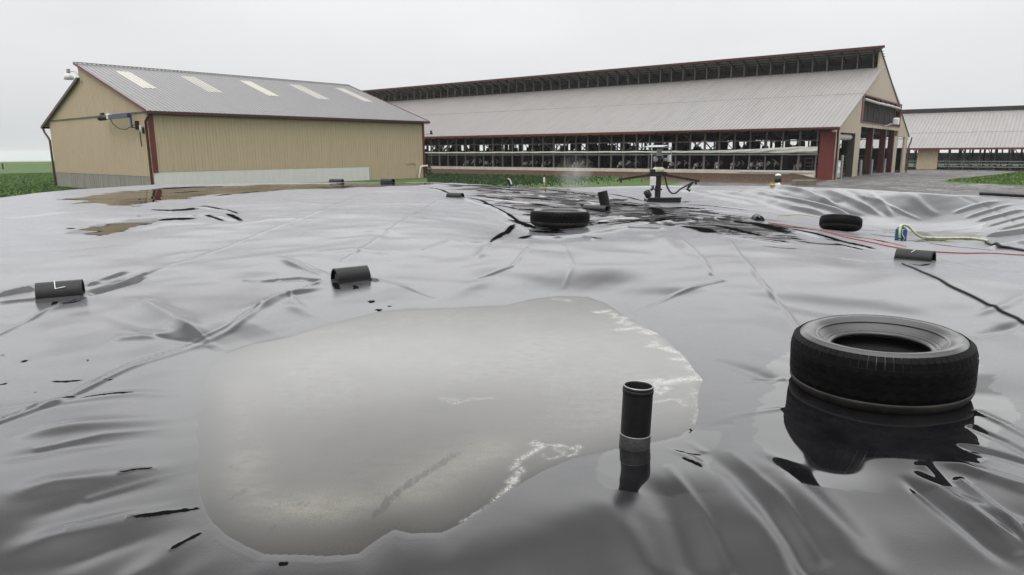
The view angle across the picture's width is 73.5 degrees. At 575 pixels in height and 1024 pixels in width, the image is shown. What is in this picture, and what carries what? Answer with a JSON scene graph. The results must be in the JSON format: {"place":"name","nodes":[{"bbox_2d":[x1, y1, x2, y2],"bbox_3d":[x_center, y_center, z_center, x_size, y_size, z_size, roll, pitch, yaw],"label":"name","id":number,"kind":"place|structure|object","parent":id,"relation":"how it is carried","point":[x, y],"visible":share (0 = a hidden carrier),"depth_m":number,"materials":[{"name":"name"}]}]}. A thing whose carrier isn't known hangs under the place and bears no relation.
{"place":"outdoors","nodes":[
{"label":"outdoors","id":0,"kind":"place"},
{"bbox_2d":[0,161,1023,197],"bbox_3d":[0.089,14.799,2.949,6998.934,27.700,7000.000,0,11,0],"label":"ground","id":1,"kind":"structure","parent":0,"point":[929,181],"depth_m":51.17,"materials":[{"name":"grey concrete"}]},
{"bbox_2d":[0,172,85,197],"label":"field crop","id":2,"kind":"object","parent":1,"relation":"on","point":[14,184],"visible":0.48,"depth_m":56.13,"materials":[{"name":"green plant"}]},
{"bbox_2d":[41,62,429,187],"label":"storage shed","id":3,"kind":"structure","parent":1,"relation":"on","point":[204,128],"depth_m":49.85,"materials":[{"name":"beige metal"}]},
{"bbox_2d":[64,68,81,82],"bbox_3d":[-31.437,-15.162,49.149,2.370,1.160,0.660,9,15,39],"label":"yard lamp","id":4,"kind":"object","parent":3,"relation":"attached to","point":[68,76],"visible":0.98,"depth_m":49.48,"materials":[{"name":"metal"}]},
{"bbox_2d":[97,113,138,129],"bbox_3d":[-25.812,-10.868,44.855,4.863,1.190,0.662,9,14,38],"label":"mixer motor","id":5,"kind":"object","parent":3,"relation":"attached to","point":[103,117],"visible":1,"depth_m":44.01,"materials":[{"name":"blue paint"}]},
{"bbox_2d":[139,125,144,146],"bbox_3d":[-23.401,-9.588,43.408,0.540,1.324,0.140,9,15,39],"label":"junction box","id":6,"kind":"object","parent":3,"relation":"attached to","point":[141,127],"visible":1,"depth_m":43.24,"materials":[{"name":"beige plastic"}]},
{"bbox_2d":[418,165,427,177],"bbox_3d":[-7.875,-10.022,60.353,0.200,1.498,1.183,9,15,39],"label":"vent pipe","id":7,"kind":"object","parent":3,"relation":"attached to","point":[420,167],"visible":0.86,"depth_m":60.05,"materials":[{"name":"beige plastic"}]},
{"bbox_2d":[425,153,431,175],"bbox_3d":[-7.685,-10.858,61.662,1.174,2.488,1.123,-7,13,-31],"label":"evergreen shrub","id":8,"kind":"object","parent":1,"relation":"on","point":[426,163],"visible":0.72,"depth_m":61.45,"materials":[{"name":"green plant"}]},
{"bbox_2d":[0,182,1023,574],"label":"lagoon cover","id":9,"kind":"object","parent":1,"relation":"on","point":[766,464],"visible":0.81,"depth_m":4.97,"materials":[{"name":"grey plastic"}]},
{"bbox_2d":[35,279,84,302],"bbox_3d":[-4.437,0.021,6.743,0.395,0.185,0.350,-7,13,-28],"label":"half pipe weight","id":10,"kind":"object","parent":9,"relation":"on","point":[54,291],"visible":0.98,"depth_m":6.64,"materials":[{"name":"black plastic"}]},
{"bbox_2d":[329,179,343,181],"bbox_3d":[-6.512,-3.956,25.461,0.510,0.147,0.300,2,12,14],"label":"half pipe weight","id":11,"kind":"object","parent":9,"relation":"on","point":[336,180],"visible":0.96,"depth_m":25.39,"materials":[{"name":"black plastic"}]},
{"bbox_2d":[331,265,370,283],"bbox_3d":[-1.745,-0.146,7.452,0.379,0.159,0.260,-8,14,-33],"label":"half pipe weight","id":12,"kind":"object","parent":9,"relation":"on","point":[343,275],"visible":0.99,"depth_m":7.37,"materials":[{"name":"black plastic"}]},
{"bbox_2d":[380,179,394,182],"bbox_3d":[-4.653,-3.987,25.673,0.470,0.172,0.280,3,12,18],"label":"half pipe weight","id":13,"kind":"object","parent":9,"relation":"on","point":[387,181],"visible":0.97,"depth_m":25.59,"materials":[{"name":"black plastic"}]},
{"bbox_2d":[197,296,701,556],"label":"water","id":14,"kind":"structure","parent":9,"relation":"on","point":[357,435],"depth_m":3.87,"materials":[{"name":"grey liquid"}]},
{"bbox_2d":[446,193,464,197],"bbox_3d":[-1.470,-2.383,17.775,0.429,0.140,0.250,5,12,24],"label":"half pipe weight","id":15,"kind":"object","parent":9,"relation":"on","point":[455,195],"visible":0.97,"depth_m":17.70,"materials":[{"name":"black plastic"}]},
{"bbox_2d":[507,178,512,185],"bbox_3d":[-0.070,-3.575,23.623,0.212,0.390,0.187,0,11,0],"label":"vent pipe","id":16,"kind":"object","parent":9,"relation":"on","point":[509,181],"visible":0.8,"depth_m":23.58,"materials":[{"name":"white paint"}]},
{"bbox_2d":[530,208,589,227],"bbox_3d":[0.857,-1.248,12.275,1.063,0.293,1.063,1,10,0],"label":"truck tyre","id":17,"kind":"object","parent":9,"relation":"on","point":[560,217],"visible":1,"depth_m":11.85,"materials":[{"name":"rubber"}]},
{"bbox_2d":[582,204,608,209],"bbox_3d":[1.928,-1.842,15.820,0.627,0.116,0.168,9,15,39],"label":"half pipe weight","id":18,"kind":"object","parent":9,"relation":"on","point":[599,207],"visible":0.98,"depth_m":15.73,"materials":[{"name":"plastic"}]},
{"bbox_2d":[597,190,610,208],"bbox_3d":[2.146,-1.996,15.923,0.248,0.480,0.247,-13,7,3],"label":"pipe stub","id":19,"kind":"object","parent":9,"relation":"on","point":[603,197],"visible":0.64,"depth_m":15.82,"materials":[{"name":"black plastic"}]},
{"bbox_2d":[619,380,653,451],"bbox_3d":[0.615,0.669,3.400,0.153,0.389,0.153,2,10,0],"label":"pipe stub","id":20,"kind":"object","parent":9,"relation":"on","point":[636,416],"visible":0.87,"depth_m":3.34,"materials":[{"name":"black plastic"}]},
{"bbox_2d":[619,145,699,202],"bbox_3d":[3.811,-2.897,17.759,2.103,1.545,0.850,0,11,0],"label":"pump mast","id":21,"kind":"object","parent":9,"relation":"on","point":[656,173],"visible":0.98,"depth_m":17.71,"materials":[{"name":"grey metal"}]},
{"bbox_2d":[751,214,763,220],"bbox_3d":[5.022,-1.423,14.014,0.190,0.128,0.408,2,11,10],"label":"half pipe weight","id":22,"kind":"object","parent":9,"relation":"on","point":[756,217],"visible":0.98,"depth_m":13.92,"materials":[{"name":"black plastic"}]},
{"bbox_2d":[819,213,862,231],"bbox_3d":[6.047,-1.189,12.626,0.722,0.263,0.722,7,0,-1],"label":"car tyre","id":23,"kind":"object","parent":9,"relation":"on","point":[843,222],"visible":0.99,"depth_m":12.36,"materials":[{"name":"rubber"}]},
{"bbox_2d":[817,229,905,246],"bbox_3d":[5.688,-0.840,11.349,0.237,0.037,2.427,-3,12,-12],"label":"red cord","id":24,"kind":"object","parent":9,"relation":"on","point":[866,238],"visible":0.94,"depth_m":11.23,"materials":[{"name":"red plastic"}]},
{"bbox_2d":[790,314,978,414],"bbox_3d":[2.245,0.451,4.199,1.007,0.368,1.007,-3,12,0],"label":"truck tyre","id":25,"kind":"object","parent":9,"relation":"on","point":[884,364],"visible":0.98,"depth_m":3.87,"materials":[{"name":"rubber"}]},
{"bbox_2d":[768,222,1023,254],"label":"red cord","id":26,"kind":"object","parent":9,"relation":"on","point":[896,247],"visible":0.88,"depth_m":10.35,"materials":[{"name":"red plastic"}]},
{"bbox_2d":[895,226,906,238],"bbox_3d":[6.793,-0.952,11.964,0.151,0.234,0.161,0,11,0],"label":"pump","id":27,"kind":"object","parent":9,"relation":"on","point":[903,232],"visible":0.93,"depth_m":11.91,"materials":[{"name":"plastic"}]},
{"bbox_2d":[894,248,935,261],"bbox_3d":[5.209,-0.414,8.861,0.430,0.160,0.316,10,15,41],"label":"half pipe weight","id":28,"kind":"object","parent":9,"relation":"on","point":[915,255],"visible":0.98,"depth_m":8.79,"materials":[{"name":"black plastic"}]},
{"bbox_2d":[898,224,989,241],"bbox_3d":[7.465,-0.970,11.998,1.334,0.302,0.888,4,12,23],"label":"suction hose","id":29,"kind":"object","parent":9,"relation":"on","point":[916,233],"visible":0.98,"depth_m":11.94,"materials":[{"name":"beige plastic"}]},
{"bbox_2d":[901,263,1023,322],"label":"black rope","id":30,"kind":"object","parent":9,"relation":"on","point":[985,302],"visible":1,"depth_m":6.46,"materials":[{"name":"black"}]},
{"bbox_2d":[979,192,1023,197],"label":"drain pipe","id":31,"kind":"object","parent":9,"relation":"on","point":[1001,194],"visible":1,"depth_m":15.32,"materials":[{"name":"black plastic"}]},
{"bbox_2d":[984,240,1023,250],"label":"dark hose","id":32,"kind":"object","parent":9,"relation":"on","point":[1000,245],"visible":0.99,"depth_m":10.45,"materials":[{"name":"black rubber"}]},
{"bbox_2d":[362,45,912,179],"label":"cattle barn","id":33,"kind":"structure","parent":1,"relation":"on","point":[824,102],"depth_m":64.17,"materials":[{"name":"metal"}]},
{"bbox_2d":[463,158,485,166],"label":"cow","id":34,"kind":"object","parent":33,"relation":"in","point":[478,161],"visible":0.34,"depth_m":71.50},
{"bbox_2d":[485,159,500,166],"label":"cow","id":35,"kind":"object","parent":33,"relation":"in","point":[496,163],"visible":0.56,"depth_m":70.48},
{"bbox_2d":[523,160,540,166],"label":"cow","id":36,"kind":"object","parent":33,"relation":"in","point":[536,163],"visible":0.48,"depth_m":67.07},
{"bbox_2d":[541,160,556,167],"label":"cow","id":37,"kind":"object","parent":33,"relation":"in","point":[548,163],"visible":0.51,"depth_m":65.94},
{"bbox_2d":[572,159,593,167],"bbox_3d":[6.658,-11.290,64.080,2.838,1.415,0.642,-10,15,-39],"label":"cow","id":38,"kind":"object","parent":33,"relation":"in","point":[582,163],"visible":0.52,"depth_m":63.82},
{"bbox_2d":[617,159,640,168],"bbox_3d":[10.414,-10.698,60.911,2.900,1.446,0.656,-8,14,-34],"label":"cow","id":39,"kind":"object","parent":33,"relation":"in","point":[629,163],"visible":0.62,"depth_m":60.59},
{"bbox_2d":[668,160,688,168],"bbox_3d":[14.172,-10.156,58.258,2.768,1.380,0.626,-9,14,-36],"label":"cow","id":40,"kind":"object","parent":33,"relation":"in","point":[684,164],"visible":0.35,"depth_m":57.98},
{"bbox_2d":[693,160,710,168],"bbox_3d":[15.758,-9.877,56.952,0.603,1.328,2.664,10,16,43],"label":"cow","id":41,"kind":"object","parent":33,"relation":"in","point":[699,164],"visible":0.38,"depth_m":56.59},
{"bbox_2d":[714,159,722,169],"bbox_3d":[16.824,-9.770,55.987,0.668,1.472,2.953,4,12,20],"label":"cow","id":42,"kind":"object","parent":33,"relation":"in","point":[716,164],"visible":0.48,"depth_m":55.59},
{"bbox_2d":[730,159,744,169],"bbox_3d":[18.165,-9.617,55.362,0.637,1.404,2.816,8,14,37],"label":"cow","id":43,"kind":"object","parent":33,"relation":"in","point":[739,165],"visible":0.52,"depth_m":55.03},
{"bbox_2d":[749,159,762,169],"bbox_3d":[19.193,-9.377,54.084,0.645,1.420,2.849,9,15,40],"label":"cow","id":44,"kind":"object","parent":33,"relation":"in","point":[754,163],"visible":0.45,"depth_m":53.71},
{"bbox_2d":[756,159,779,169],"bbox_3d":[20.111,-9.358,53.921,2.879,1.436,0.652,-8,14,-34],"label":"cow","id":45,"kind":"object","parent":33,"relation":"in","point":[773,164],"visible":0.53,"depth_m":53.64},
{"bbox_2d":[793,161,801,170],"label":"cow","id":46,"kind":"object","parent":33,"relation":"in","point":[795,165],"visible":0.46,"depth_m":51.88},
{"bbox_2d":[840,134,851,139],"bbox_3d":[25.024,-11.414,51.975,0.480,0.480,4.600,8,14,37],"label":"roll door","id":47,"kind":"structure","parent":33,"relation":"in","point":[842,136],"depth_m":52.06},
{"bbox_2d":[860,94,901,127],"bbox_3d":[33.055,-15.641,61.355,0.490,2.270,18.100,8,14,37],"label":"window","id":48,"kind":"structure","parent":33,"relation":"in","point":[873,111],"depth_m":60.54,"materials":[{"name":"grey"}]},
{"bbox_2d":[884,118,899,126],"bbox_3d":[34.695,-15.048,62.584,0.534,0.892,3.120,10,16,43],"label":"floodlight","id":49,"kind":"object","parent":33,"relation":"attached to","point":[896,121],"visible":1,"depth_m":62.97,"materials":[{"name":"metal"}]},
{"bbox_2d":[792,180,816,185],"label":"concrete slab","id":50,"kind":"structure","parent":1,"relation":"on","point":[803,182],"depth_m":43.99,"materials":[{"name":"grey concrete"}]},
{"bbox_2d":[837,161,840,177],"bbox_3d":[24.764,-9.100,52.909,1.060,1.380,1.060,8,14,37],"label":"bollard","id":51,"kind":"object","parent":1,"relation":"on","point":[838,171],"visible":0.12,"depth_m":52.49,"materials":[{"name":"white metal"}]},
{"bbox_2d":[839,105,1023,170],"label":"barn","id":52,"kind":"structure","parent":1,"relation":"on","point":[933,132],"depth_m":94.57,"materials":[{"name":"metal"}]},
{"bbox_2d":[916,150,938,169],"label":"sliding door","id":53,"kind":"structure","parent":52,"relation":"in","point":[926,159],"depth_m":91.96,"materials":[{"name":"beige metal"}]},
{"bbox_2d":[948,171,1023,184],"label":"mound grass","id":54,"kind":"structure","parent":1,"relation":"on","point":[997,177],"depth_m":41.85,"materials":[{"name":"green plant"}]},
{"bbox_2d":[0,0,1023,160],"label":"sky","id":55,"kind":"structure","parent":0,"point":[939,53],"materials":[{"name":"white"}]},
{"bbox_2d":[426,172,641,186],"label":"verge grass","id":56,"kind":"structure","parent":0,"point":[493,179],"depth_m":54.07,"materials":[{"name":"green plant"}]},
{"bbox_2d":[774,174,780,181],"bbox_3d":[18.652,-7.688,48.105,0.472,0.566,0.460,0,11,0],"label":"bin bag","id":57,"kind":"object","parent":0,"point":[777,178],"visible":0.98,"depth_m":47.95,"materials":[{"name":"black paint"}]}
]}

